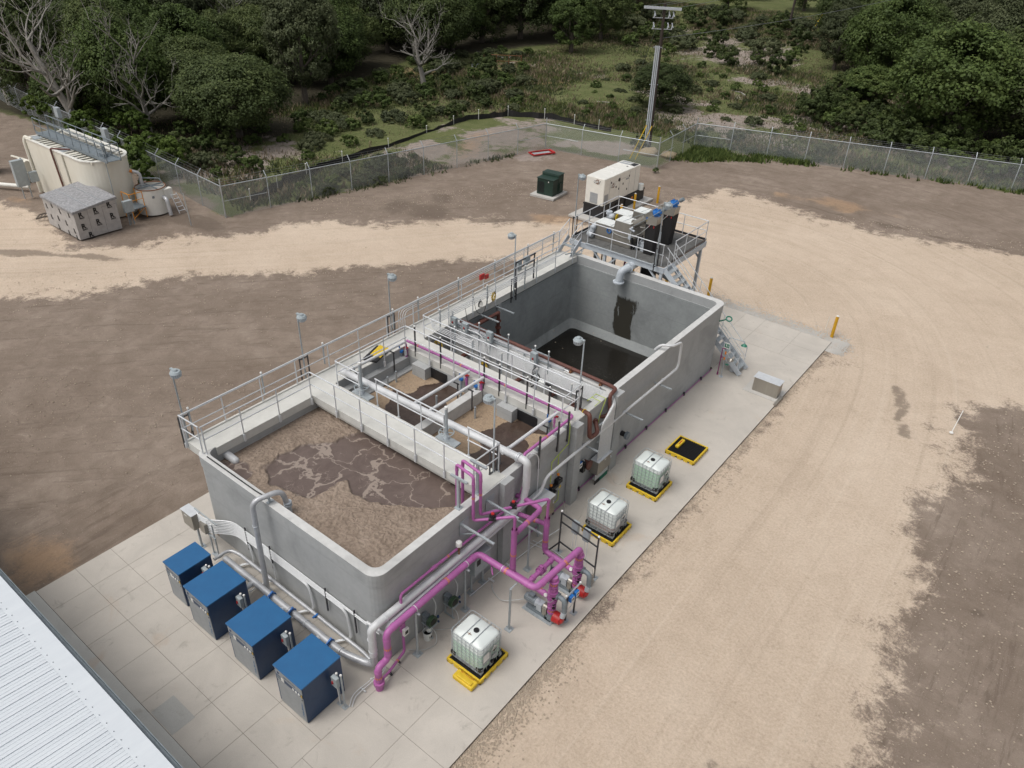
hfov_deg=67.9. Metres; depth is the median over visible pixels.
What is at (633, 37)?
shrub
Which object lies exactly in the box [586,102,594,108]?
shrub
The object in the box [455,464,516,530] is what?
purple pipe
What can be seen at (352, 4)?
tree
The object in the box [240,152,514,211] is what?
weeds
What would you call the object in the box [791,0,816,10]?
tree
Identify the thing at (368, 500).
water
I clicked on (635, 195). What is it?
bollard
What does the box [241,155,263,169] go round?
shrub
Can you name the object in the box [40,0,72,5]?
tree
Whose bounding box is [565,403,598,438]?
brown pipe
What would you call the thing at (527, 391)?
strut post
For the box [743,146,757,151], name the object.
shrub
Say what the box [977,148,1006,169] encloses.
shrub
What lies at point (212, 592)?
blower cabinet
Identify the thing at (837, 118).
shrub
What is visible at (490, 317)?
brown pipe
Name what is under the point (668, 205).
light pole
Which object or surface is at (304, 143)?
shrub
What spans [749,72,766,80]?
shrub
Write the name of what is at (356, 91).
shrub
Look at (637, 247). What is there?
handrail
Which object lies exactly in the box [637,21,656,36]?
shrub
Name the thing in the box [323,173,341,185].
shrub
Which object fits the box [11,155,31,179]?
pipe
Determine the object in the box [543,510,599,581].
equipment rack
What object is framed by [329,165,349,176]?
shrub
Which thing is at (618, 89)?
shrub
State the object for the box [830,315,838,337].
bollard
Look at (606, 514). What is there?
chemical tote
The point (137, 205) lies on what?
orange stand
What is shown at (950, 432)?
marker stake
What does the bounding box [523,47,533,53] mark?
shrub
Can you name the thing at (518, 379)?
motor
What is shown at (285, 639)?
disconnect switch
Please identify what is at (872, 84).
tree
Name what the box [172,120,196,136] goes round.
shrub
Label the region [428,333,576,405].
conduit rack
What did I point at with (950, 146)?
shrub
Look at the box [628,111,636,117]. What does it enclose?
shrub
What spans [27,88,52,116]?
shrub
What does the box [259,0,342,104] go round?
tree
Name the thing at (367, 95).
shrub
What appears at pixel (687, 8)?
shrub
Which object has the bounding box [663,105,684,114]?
shrub
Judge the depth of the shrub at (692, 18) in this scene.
129.90 m
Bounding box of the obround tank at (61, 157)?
[22,107,137,216]
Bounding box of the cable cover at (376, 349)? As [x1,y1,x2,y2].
[363,345,387,362]
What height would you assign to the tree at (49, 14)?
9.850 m
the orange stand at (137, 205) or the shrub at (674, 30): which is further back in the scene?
the shrub at (674, 30)
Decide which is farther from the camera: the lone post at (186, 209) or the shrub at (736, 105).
the shrub at (736, 105)
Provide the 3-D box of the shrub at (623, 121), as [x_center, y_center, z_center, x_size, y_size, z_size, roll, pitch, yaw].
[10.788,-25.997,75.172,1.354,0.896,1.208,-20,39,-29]
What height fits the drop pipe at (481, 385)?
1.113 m
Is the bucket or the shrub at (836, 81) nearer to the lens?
the bucket
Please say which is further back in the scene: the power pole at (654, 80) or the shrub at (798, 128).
the shrub at (798, 128)
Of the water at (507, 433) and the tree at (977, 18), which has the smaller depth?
the water at (507, 433)
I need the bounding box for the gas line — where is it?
[549,394,605,502]
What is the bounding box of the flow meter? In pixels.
[456,540,461,554]
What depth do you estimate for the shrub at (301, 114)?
71.65 m
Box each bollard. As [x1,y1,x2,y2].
[633,193,636,210]
[656,186,660,202]
[707,277,712,295]
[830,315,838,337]
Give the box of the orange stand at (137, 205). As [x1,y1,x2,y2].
[120,188,147,219]
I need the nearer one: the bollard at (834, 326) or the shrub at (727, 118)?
the bollard at (834, 326)
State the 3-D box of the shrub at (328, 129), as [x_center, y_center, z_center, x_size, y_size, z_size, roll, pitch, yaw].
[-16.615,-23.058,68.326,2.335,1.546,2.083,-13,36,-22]
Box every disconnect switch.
[201,564,209,572]
[235,593,246,609]
[281,630,293,651]
[331,672,348,709]
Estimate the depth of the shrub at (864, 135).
73.67 m
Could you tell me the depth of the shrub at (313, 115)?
71.35 m
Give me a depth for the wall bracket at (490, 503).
24.11 m
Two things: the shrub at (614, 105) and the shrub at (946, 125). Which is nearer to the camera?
the shrub at (946, 125)
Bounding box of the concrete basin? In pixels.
[187,250,723,660]
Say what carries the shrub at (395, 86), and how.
on the ground at (60, 528)
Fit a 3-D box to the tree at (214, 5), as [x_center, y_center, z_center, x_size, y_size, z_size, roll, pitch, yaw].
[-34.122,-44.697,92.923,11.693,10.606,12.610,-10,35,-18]
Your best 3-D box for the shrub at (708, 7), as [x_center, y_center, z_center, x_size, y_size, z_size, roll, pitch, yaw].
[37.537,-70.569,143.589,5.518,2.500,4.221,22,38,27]
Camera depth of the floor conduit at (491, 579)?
25.95 m
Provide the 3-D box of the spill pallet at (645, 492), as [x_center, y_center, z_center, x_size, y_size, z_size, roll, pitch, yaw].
[5.422,3.971,30.017,1.330,0.180,1.330,25,40,30]
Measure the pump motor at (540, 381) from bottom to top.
0.842 m
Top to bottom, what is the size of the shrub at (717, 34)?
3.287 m
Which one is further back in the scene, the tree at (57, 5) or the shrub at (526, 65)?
the shrub at (526, 65)
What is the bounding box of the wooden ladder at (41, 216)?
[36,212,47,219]
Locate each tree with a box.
[0,0,62,108]
[0,0,91,131]
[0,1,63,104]
[4,1,63,77]
[27,43,108,116]
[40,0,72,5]
[43,0,76,45]
[43,0,130,100]
[58,5,174,131]
[63,1,179,137]
[73,0,169,11]
[78,0,162,22]
[100,0,150,30]
[140,2,228,76]
[144,0,215,16]
[144,33,247,120]
[164,51,298,137]
[196,0,238,16]
[199,8,254,58]
[207,0,244,14]
[215,0,265,56]
[224,2,305,68]
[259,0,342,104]
[290,0,367,84]
[314,3,383,70]
[338,0,356,9]
[354,0,422,43]
[357,0,418,52]
[377,0,452,83]
[377,0,473,51]
[419,0,487,49]
[467,0,517,42]
[485,0,559,38]
[531,0,575,33]
[548,0,599,52]
[581,0,635,39]
[628,62,696,108]
[719,0,744,6]
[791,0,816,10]
[813,0,880,37]
[816,0,863,69]
[828,0,884,62]
[839,0,939,74]
[839,64,903,104]
[873,0,969,62]
[885,18,1023,133]
[940,0,994,27]
[954,25,1023,143]
[959,0,1023,103]
[960,12,1012,27]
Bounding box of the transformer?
[530,169,566,200]
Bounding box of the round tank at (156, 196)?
[129,170,173,215]
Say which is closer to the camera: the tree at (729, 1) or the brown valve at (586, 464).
the brown valve at (586, 464)
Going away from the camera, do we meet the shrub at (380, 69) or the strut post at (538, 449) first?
the strut post at (538, 449)
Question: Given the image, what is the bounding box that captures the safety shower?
[719,337,746,377]
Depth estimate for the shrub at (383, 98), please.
77.09 m
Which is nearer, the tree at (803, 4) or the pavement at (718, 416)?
the pavement at (718, 416)
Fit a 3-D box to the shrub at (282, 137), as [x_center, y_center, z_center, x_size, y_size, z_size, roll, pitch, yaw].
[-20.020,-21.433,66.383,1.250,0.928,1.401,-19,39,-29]
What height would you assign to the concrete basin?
4.320 m
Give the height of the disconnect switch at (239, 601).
1.480 m
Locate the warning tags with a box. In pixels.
[479,273,488,279]
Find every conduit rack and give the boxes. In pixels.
[181,232,555,429]
[196,512,379,642]
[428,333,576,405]
[430,256,555,351]
[456,327,615,484]
[458,322,571,373]
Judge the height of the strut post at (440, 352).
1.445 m
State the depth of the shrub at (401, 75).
84.55 m
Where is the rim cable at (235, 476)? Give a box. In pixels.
[207,456,262,494]
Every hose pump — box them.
[408,598,439,650]
[432,578,460,629]
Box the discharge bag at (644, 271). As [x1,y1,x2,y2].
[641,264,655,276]
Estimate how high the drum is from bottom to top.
0.450 m
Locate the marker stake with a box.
[949,411,962,433]
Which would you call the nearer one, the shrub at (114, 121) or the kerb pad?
the kerb pad
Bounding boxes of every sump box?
[453,669,477,691]
[675,439,684,447]
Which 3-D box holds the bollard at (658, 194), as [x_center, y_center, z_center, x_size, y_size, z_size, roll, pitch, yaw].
[11.014,-14.244,57.163,0.170,1.335,0.170,25,40,30]
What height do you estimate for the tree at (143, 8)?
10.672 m
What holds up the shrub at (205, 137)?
on the ground at (60, 528)
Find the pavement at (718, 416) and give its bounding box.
[36,306,830,767]
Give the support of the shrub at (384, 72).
on the ground at (60, 528)
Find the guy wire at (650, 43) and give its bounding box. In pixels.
[634,11,662,85]
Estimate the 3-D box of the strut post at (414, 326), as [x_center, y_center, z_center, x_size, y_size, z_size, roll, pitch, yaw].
[-3.919,-1.742,30.718,0.079,1.445,0.079,-16,37,-25]
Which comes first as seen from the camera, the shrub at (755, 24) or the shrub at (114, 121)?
the shrub at (114, 121)
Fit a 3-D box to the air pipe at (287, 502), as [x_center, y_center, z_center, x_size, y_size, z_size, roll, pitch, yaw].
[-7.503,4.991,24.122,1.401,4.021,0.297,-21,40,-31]
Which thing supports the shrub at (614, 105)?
on the ground at (60, 528)
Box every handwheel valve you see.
[352,362,374,400]
[435,406,460,447]
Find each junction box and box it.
[180,503,216,547]
[526,487,555,536]
[581,450,612,475]
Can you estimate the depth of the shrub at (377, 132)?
68.64 m
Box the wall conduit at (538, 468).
[526,453,538,491]
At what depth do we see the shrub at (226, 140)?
63.38 m
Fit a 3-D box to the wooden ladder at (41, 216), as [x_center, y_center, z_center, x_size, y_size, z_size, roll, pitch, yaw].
[-30.833,-11.450,50.939,1.897,0.478,0.862,-5,34,-11]
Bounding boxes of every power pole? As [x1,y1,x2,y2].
[644,4,681,146]
[787,0,795,29]
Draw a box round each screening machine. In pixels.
[586,207,667,255]
[613,197,684,244]
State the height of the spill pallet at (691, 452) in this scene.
0.180 m
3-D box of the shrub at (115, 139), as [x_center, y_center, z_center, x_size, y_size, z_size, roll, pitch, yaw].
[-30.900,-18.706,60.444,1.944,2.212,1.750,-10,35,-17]
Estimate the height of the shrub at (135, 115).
2.951 m
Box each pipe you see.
[0,182,30,188]
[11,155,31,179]
[213,549,369,658]
[222,368,530,666]
[250,490,291,590]
[347,341,406,371]
[373,547,582,691]
[383,498,520,678]
[385,342,682,629]
[399,343,408,356]
[406,340,573,493]
[414,370,469,404]
[429,376,484,411]
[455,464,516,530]
[459,373,469,396]
[460,319,616,417]
[461,459,549,519]
[465,295,513,335]
[474,380,483,390]
[501,411,558,454]
[509,516,572,597]
[515,493,541,534]
[516,512,543,524]
[517,369,711,544]
[547,411,558,432]
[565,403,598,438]
[613,262,637,284]
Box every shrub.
[19,94,43,121]
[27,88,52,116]
[36,91,65,124]
[57,91,78,117]
[61,109,90,130]
[64,111,98,137]
[83,104,97,118]
[84,108,103,130]
[84,129,102,140]
[99,103,126,133]
[99,128,116,144]
[103,112,129,137]
[110,135,130,147]
[120,109,151,133]
[120,134,157,173]
[124,146,156,182]
[141,131,159,156]
[145,133,165,148]
[155,138,186,175]
[157,135,183,166]
[166,131,199,165]
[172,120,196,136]
[186,151,227,168]
[193,129,220,148]
[209,166,221,175]
[212,131,238,151]
[225,145,246,163]
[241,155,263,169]
[243,133,261,144]
[257,123,271,132]
[276,133,290,142]
[289,108,307,121]
[293,116,314,132]
[296,137,324,150]
[300,130,333,142]
[300,149,315,158]
[305,109,332,125]
[314,118,339,135]
[315,183,338,193]
[316,92,326,99]
[318,111,348,128]
[323,83,339,93]
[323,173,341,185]
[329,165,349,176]
[330,97,349,112]
[333,76,359,90]
[333,93,359,106]
[339,133,358,146]
[342,118,361,129]
[347,87,372,103]
[348,77,368,90]
[348,174,366,185]
[352,90,372,105]
[355,108,374,122]
[364,158,391,172]
[365,127,385,137]
[368,172,387,184]
[370,153,391,161]
[371,67,389,77]
[371,93,391,108]
[372,71,387,82]
[372,86,386,94]
[377,70,388,76]
[380,108,408,123]
[385,81,413,95]
[389,64,404,74]
[389,71,409,83]
[390,89,421,104]
[395,157,408,165]
[405,114,427,127]
[406,53,421,64]
[406,78,415,84]
[412,100,437,117]
[414,82,429,92]
[419,86,436,98]
[420,51,442,61]
[423,64,435,77]
[425,74,433,79]
[427,80,436,87]
[428,59,459,75]
[435,106,452,116]
[439,79,456,92]
[440,73,451,80]
[443,88,462,99]
[443,100,466,119]
[445,52,457,59]
[445,58,466,69]
[450,49,469,57]
[452,99,470,107]
[461,76,469,83]
[464,82,484,100]
[465,80,496,95]
[467,67,479,77]
[470,55,480,63]
[472,50,494,68]
[475,92,492,106]
[476,56,498,75]
[477,78,502,93]
[480,47,501,56]
[496,45,507,52]
[497,71,515,85]
[500,62,514,66]
[501,65,515,73]
[503,88,524,97]
[505,103,520,110]
[509,50,525,56]
[509,95,522,104]
[515,75,537,85]
[518,62,529,69]
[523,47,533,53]
[529,93,537,99]
[577,99,587,104]
[580,108,590,114]
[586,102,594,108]
[590,80,601,87]
[605,112,613,117]
[608,101,617,107]
[612,87,627,92]
[614,63,631,70]
[614,116,626,124]
[621,14,648,31]
[621,31,638,44]
[621,74,631,80]
[626,96,640,101]
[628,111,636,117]
[629,106,646,112]
[630,135,647,148]
[631,2,645,13]
[634,59,646,64]
[635,65,645,70]
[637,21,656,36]
[640,5,661,19]
[643,9,678,23]
[650,25,670,43]
[656,21,668,36]
[662,42,676,53]
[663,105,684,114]
[664,119,672,123]
[665,26,685,34]
[669,33,698,50]
[676,23,686,30]
[681,3,695,12]
[682,11,695,22]
[686,84,702,93]
[688,10,707,27]
[692,27,706,38]
[695,72,703,77]
[696,131,707,139]
[697,3,722,15]
[697,61,705,67]
[702,80,719,86]
[703,24,729,44]
[703,39,725,57]
[706,103,719,111]
[707,3,732,25]
[709,100,721,103]
[716,44,739,65]
[720,91,730,97]
[720,116,731,121]
[724,8,746,21]
[726,129,745,139]
[727,103,743,109]
[729,0,747,16]
[730,81,741,90]
[733,24,756,32]
[735,28,760,41]
[743,39,754,46]
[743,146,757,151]
[744,116,763,126]
[747,22,762,28]
[748,37,785,55]
[749,49,765,64]
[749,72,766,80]
[752,78,762,85]
[753,16,770,23]
[756,93,777,101]
[758,83,769,91]
[762,105,775,113]
[764,12,791,34]
[765,50,793,74]
[771,28,784,38]
[776,10,795,28]
[776,148,791,156]
[781,114,794,123]
[783,46,802,59]
[786,24,812,45]
[791,18,822,32]
[791,97,814,114]
[793,122,806,131]
[794,41,809,53]
[797,87,826,109]
[798,31,819,41]
[801,90,839,123]
[815,82,840,101]
[816,100,838,115]
[822,107,846,124]
[825,71,851,91]
[830,111,855,132]
[833,94,856,109]
[835,95,864,115]
[837,67,854,88]
[843,83,869,102]
[847,107,873,129]
[852,100,868,111]
[856,127,873,138]
[861,114,903,146]
[862,99,887,114]
[864,105,900,133]
[883,116,930,150]
[884,125,904,140]
[888,108,904,114]
[899,113,923,126]
[905,135,942,164]
[922,119,942,137]
[928,137,962,158]
[930,123,972,152]
[931,122,966,143]
[947,137,981,162]
[947,151,973,169]
[962,132,982,154]
[973,138,1006,155]
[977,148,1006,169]
[977,156,1008,175]
[985,135,1023,161]
[1004,139,1023,174]
[1008,158,1023,177]
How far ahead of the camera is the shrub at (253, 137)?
65.14 m
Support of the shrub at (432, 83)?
on the ground at (60, 528)
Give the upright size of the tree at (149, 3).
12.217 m
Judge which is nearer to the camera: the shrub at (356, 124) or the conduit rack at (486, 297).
the conduit rack at (486, 297)
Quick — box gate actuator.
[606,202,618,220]
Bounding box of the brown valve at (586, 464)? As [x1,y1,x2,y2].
[580,459,592,472]
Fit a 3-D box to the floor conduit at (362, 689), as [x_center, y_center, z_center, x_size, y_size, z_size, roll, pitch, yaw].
[-4.184,8.185,21.781,0.252,1.530,1.639,22,38,27]
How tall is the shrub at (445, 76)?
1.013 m
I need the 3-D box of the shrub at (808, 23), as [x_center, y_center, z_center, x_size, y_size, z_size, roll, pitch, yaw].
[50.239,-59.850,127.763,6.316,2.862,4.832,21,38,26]
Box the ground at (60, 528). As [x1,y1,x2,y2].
[0,0,1023,767]
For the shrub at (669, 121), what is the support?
on the ground at (60, 528)
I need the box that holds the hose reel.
[719,316,732,321]
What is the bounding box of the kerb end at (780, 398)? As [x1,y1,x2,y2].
[773,396,782,406]
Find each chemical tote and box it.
[451,610,501,675]
[585,488,629,538]
[630,448,671,493]
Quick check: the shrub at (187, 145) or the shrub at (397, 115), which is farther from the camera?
the shrub at (397, 115)
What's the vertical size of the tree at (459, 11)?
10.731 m
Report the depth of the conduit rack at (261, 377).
29.23 m
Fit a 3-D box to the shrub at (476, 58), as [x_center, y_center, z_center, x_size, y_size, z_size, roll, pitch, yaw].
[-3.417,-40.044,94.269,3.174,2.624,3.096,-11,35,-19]
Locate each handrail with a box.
[177,415,203,453]
[180,231,559,446]
[199,372,499,478]
[335,326,581,423]
[374,378,444,433]
[398,228,566,330]
[423,238,580,408]
[574,196,708,261]
[587,222,664,265]
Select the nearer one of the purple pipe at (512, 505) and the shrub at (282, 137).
the purple pipe at (512, 505)
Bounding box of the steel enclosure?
[752,371,784,398]
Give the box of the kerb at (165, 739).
[26,591,199,767]
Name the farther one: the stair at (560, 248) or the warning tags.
the stair at (560, 248)
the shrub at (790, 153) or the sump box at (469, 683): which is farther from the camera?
the shrub at (790, 153)
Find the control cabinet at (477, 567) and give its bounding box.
[468,543,491,576]
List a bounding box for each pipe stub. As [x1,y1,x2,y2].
[223,450,238,463]
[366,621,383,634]
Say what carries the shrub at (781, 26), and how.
on the ground at (60, 528)
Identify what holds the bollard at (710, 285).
on the gravel at (837, 345)
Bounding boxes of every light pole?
[169,367,194,447]
[296,312,310,379]
[387,273,396,335]
[483,394,497,474]
[508,232,516,302]
[572,174,585,233]
[573,336,584,410]
[652,202,672,271]
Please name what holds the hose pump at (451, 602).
on the pavement at (718, 416)
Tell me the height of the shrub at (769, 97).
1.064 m
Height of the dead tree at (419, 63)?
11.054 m
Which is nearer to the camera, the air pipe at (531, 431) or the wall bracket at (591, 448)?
the air pipe at (531, 431)
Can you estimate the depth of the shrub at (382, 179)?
58.76 m
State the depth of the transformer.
57.42 m
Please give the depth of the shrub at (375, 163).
60.82 m
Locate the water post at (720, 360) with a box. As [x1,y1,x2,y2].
[717,348,725,374]
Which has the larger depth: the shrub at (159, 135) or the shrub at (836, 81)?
the shrub at (836, 81)
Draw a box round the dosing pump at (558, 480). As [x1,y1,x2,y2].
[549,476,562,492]
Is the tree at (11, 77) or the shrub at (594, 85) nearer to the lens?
the tree at (11, 77)
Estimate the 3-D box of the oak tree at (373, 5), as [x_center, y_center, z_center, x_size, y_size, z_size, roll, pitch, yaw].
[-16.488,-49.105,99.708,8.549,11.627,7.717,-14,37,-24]
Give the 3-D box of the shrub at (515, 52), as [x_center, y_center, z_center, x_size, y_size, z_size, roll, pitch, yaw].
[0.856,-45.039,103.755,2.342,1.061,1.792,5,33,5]
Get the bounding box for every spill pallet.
[447,647,507,684]
[582,522,631,546]
[626,480,671,501]
[665,435,707,465]
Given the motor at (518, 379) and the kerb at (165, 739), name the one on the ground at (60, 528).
the kerb at (165, 739)
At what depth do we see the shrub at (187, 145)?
60.80 m
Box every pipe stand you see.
[405,605,422,657]
[450,473,467,510]
[460,567,469,612]
[466,574,475,596]
[470,459,487,495]
[478,570,486,584]
[504,582,517,632]
[517,519,542,572]
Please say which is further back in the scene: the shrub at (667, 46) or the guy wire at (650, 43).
the shrub at (667, 46)
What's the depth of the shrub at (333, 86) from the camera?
81.56 m
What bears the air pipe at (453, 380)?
attached to the air pipe at (397, 607)
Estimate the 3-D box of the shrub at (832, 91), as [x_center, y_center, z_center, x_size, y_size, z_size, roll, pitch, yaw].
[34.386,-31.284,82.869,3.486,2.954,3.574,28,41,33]
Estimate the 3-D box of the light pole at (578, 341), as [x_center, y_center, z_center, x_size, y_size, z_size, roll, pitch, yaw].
[2.317,-0.249,27.392,0.471,3.310,0.420,25,40,30]
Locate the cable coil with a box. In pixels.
[491,292,495,301]
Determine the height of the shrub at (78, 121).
3.093 m
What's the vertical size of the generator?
2.980 m
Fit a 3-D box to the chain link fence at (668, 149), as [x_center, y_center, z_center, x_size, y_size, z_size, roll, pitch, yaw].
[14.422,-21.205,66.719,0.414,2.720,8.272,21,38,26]
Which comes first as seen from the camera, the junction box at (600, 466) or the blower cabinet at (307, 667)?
the blower cabinet at (307, 667)
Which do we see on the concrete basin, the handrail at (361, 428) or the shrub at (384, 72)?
the handrail at (361, 428)
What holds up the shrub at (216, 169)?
on the ground at (60, 528)
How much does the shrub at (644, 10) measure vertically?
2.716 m
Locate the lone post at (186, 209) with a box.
[182,193,191,225]
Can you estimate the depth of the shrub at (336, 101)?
75.31 m
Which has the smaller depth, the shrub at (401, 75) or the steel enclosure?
the steel enclosure
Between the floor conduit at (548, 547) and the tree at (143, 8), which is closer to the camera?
the floor conduit at (548, 547)
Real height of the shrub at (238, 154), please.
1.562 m
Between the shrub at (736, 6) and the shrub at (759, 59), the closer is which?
the shrub at (759, 59)
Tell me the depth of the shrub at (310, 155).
62.81 m
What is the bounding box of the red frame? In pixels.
[528,149,555,155]
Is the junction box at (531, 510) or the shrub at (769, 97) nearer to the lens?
the junction box at (531, 510)
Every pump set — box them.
[522,575,566,625]
[548,551,591,597]
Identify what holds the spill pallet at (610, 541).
on the pavement at (718, 416)
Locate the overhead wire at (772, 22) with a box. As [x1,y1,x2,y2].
[666,0,888,37]
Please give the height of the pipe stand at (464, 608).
1.949 m
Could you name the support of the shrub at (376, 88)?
on the ground at (60, 528)
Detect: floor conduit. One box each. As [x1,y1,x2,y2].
[349,635,385,706]
[470,528,559,595]
[491,583,523,600]
[531,540,563,557]
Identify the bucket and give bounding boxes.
[422,627,432,641]
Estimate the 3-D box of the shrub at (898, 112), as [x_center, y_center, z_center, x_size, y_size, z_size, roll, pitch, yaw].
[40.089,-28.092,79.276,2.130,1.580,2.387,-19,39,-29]
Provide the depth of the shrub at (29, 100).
68.46 m
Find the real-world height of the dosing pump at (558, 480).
0.806 m
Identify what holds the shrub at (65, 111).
on the ground at (60, 528)
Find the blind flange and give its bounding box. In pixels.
[620,430,630,439]
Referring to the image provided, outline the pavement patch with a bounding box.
[151,695,194,734]
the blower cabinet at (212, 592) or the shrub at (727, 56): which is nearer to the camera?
the blower cabinet at (212, 592)
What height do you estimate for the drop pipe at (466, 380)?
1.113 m
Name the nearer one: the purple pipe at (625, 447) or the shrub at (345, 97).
the purple pipe at (625, 447)
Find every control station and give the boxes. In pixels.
[450,312,507,361]
[486,330,509,370]
[514,253,535,287]
[530,345,549,384]
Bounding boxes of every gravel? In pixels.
[451,343,833,767]
[706,291,857,356]
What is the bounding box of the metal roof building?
[0,569,182,767]
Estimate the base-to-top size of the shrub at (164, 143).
2.755 m
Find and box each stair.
[557,218,582,256]
[664,243,747,375]
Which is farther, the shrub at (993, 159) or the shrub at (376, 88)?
the shrub at (376, 88)
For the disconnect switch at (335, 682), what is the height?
1.480 m
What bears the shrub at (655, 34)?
on the ground at (60, 528)
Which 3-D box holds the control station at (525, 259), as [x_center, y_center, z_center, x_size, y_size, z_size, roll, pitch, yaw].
[0.543,-5.437,36.365,0.254,1.400,1.600,25,40,30]
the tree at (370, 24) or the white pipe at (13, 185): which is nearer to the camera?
the white pipe at (13, 185)
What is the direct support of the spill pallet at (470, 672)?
on the pavement at (718, 416)
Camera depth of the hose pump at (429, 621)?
23.44 m
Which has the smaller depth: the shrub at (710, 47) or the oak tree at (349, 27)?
the oak tree at (349, 27)
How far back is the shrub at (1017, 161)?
64.22 m
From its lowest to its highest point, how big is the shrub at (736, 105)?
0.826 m
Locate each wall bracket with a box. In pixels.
[459,516,494,544]
[486,494,518,519]
[582,443,598,452]
[625,412,642,420]
[654,382,671,389]
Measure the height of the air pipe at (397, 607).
3.787 m
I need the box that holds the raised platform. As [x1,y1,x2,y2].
[565,217,706,290]
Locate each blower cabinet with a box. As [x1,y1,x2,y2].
[162,542,212,605]
[183,561,250,639]
[225,595,295,679]
[272,633,344,722]
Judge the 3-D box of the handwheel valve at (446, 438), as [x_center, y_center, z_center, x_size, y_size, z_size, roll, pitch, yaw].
[-2.184,1.823,26.009,0.950,2.480,0.560,25,40,30]
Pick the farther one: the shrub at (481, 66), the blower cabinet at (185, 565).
the shrub at (481, 66)
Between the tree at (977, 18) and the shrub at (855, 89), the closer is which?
the shrub at (855, 89)
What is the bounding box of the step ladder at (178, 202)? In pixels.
[170,192,185,212]
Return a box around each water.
[219,407,471,567]
[369,371,464,425]
[432,402,545,472]
[536,328,648,384]
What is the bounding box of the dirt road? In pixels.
[0,189,1023,767]
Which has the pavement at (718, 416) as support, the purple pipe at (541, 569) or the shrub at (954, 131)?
the purple pipe at (541, 569)
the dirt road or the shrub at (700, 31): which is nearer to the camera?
the dirt road
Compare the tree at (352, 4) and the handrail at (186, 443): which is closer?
the handrail at (186, 443)
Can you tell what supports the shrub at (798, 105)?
on the ground at (60, 528)
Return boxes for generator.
[568,160,652,222]
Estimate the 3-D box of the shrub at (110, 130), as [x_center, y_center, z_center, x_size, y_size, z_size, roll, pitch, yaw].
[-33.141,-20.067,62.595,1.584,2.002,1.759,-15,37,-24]
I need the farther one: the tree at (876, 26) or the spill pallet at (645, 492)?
the tree at (876, 26)
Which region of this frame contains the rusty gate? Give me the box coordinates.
[491,54,521,63]
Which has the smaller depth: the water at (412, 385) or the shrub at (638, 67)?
the water at (412, 385)
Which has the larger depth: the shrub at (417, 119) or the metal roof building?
the shrub at (417, 119)
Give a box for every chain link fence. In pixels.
[0,83,224,215]
[217,119,545,217]
[545,118,659,168]
[656,122,697,167]
[694,118,1023,190]
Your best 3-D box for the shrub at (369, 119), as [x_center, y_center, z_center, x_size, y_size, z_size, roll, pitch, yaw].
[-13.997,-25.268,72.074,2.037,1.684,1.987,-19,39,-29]
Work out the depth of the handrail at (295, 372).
29.76 m
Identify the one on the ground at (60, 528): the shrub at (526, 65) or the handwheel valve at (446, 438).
the shrub at (526, 65)
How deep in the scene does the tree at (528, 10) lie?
110.87 m
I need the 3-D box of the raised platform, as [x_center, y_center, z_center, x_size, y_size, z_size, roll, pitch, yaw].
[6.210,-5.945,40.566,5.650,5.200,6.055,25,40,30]
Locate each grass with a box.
[26,0,1023,205]
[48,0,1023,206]
[666,143,814,166]
[697,144,1023,194]
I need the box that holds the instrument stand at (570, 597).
[564,581,581,623]
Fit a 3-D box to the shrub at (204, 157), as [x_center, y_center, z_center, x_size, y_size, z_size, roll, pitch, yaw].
[-24.197,-17.804,60.599,3.138,1.422,2.401,2,33,0]
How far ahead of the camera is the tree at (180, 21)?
72.52 m
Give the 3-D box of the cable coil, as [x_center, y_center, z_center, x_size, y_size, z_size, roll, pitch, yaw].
[-0.831,-3.986,34.629,0.107,0.504,0.453,15,35,18]
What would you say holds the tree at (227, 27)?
on the ground at (60, 528)
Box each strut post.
[413,325,415,356]
[439,337,441,367]
[483,357,485,388]
[498,364,500,395]
[525,376,528,408]
[534,436,541,468]
[547,386,550,414]
[553,421,560,451]
[563,411,570,441]
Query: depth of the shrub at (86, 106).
68.38 m
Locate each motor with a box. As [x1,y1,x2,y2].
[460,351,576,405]
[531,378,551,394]
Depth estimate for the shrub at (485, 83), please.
83.91 m
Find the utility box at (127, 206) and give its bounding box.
[121,199,134,224]
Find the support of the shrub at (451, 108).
on the ground at (60, 528)
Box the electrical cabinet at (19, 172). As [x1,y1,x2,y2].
[9,158,39,198]
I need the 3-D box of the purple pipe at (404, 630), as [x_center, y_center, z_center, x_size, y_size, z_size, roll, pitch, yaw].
[-1.831,6.219,23.934,0.356,2.681,6.973,23,39,29]
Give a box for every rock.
[640,147,657,156]
[661,151,676,158]
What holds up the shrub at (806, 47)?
on the ground at (60, 528)
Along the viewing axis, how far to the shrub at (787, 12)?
130.97 m
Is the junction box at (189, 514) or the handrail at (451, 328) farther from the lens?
the handrail at (451, 328)
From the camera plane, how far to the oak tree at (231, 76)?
62.37 m
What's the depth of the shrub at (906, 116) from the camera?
75.28 m
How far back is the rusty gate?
96.27 m
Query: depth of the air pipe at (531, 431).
26.25 m
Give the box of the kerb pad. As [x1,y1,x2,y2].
[742,379,785,401]
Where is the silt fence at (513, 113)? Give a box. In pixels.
[249,106,611,201]
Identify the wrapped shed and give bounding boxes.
[39,182,121,239]
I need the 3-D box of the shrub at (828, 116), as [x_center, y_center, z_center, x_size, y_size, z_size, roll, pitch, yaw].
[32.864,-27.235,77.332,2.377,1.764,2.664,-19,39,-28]
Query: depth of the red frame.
66.96 m
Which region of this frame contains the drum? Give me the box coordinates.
[638,183,643,189]
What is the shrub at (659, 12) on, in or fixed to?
on the ground at (60, 528)

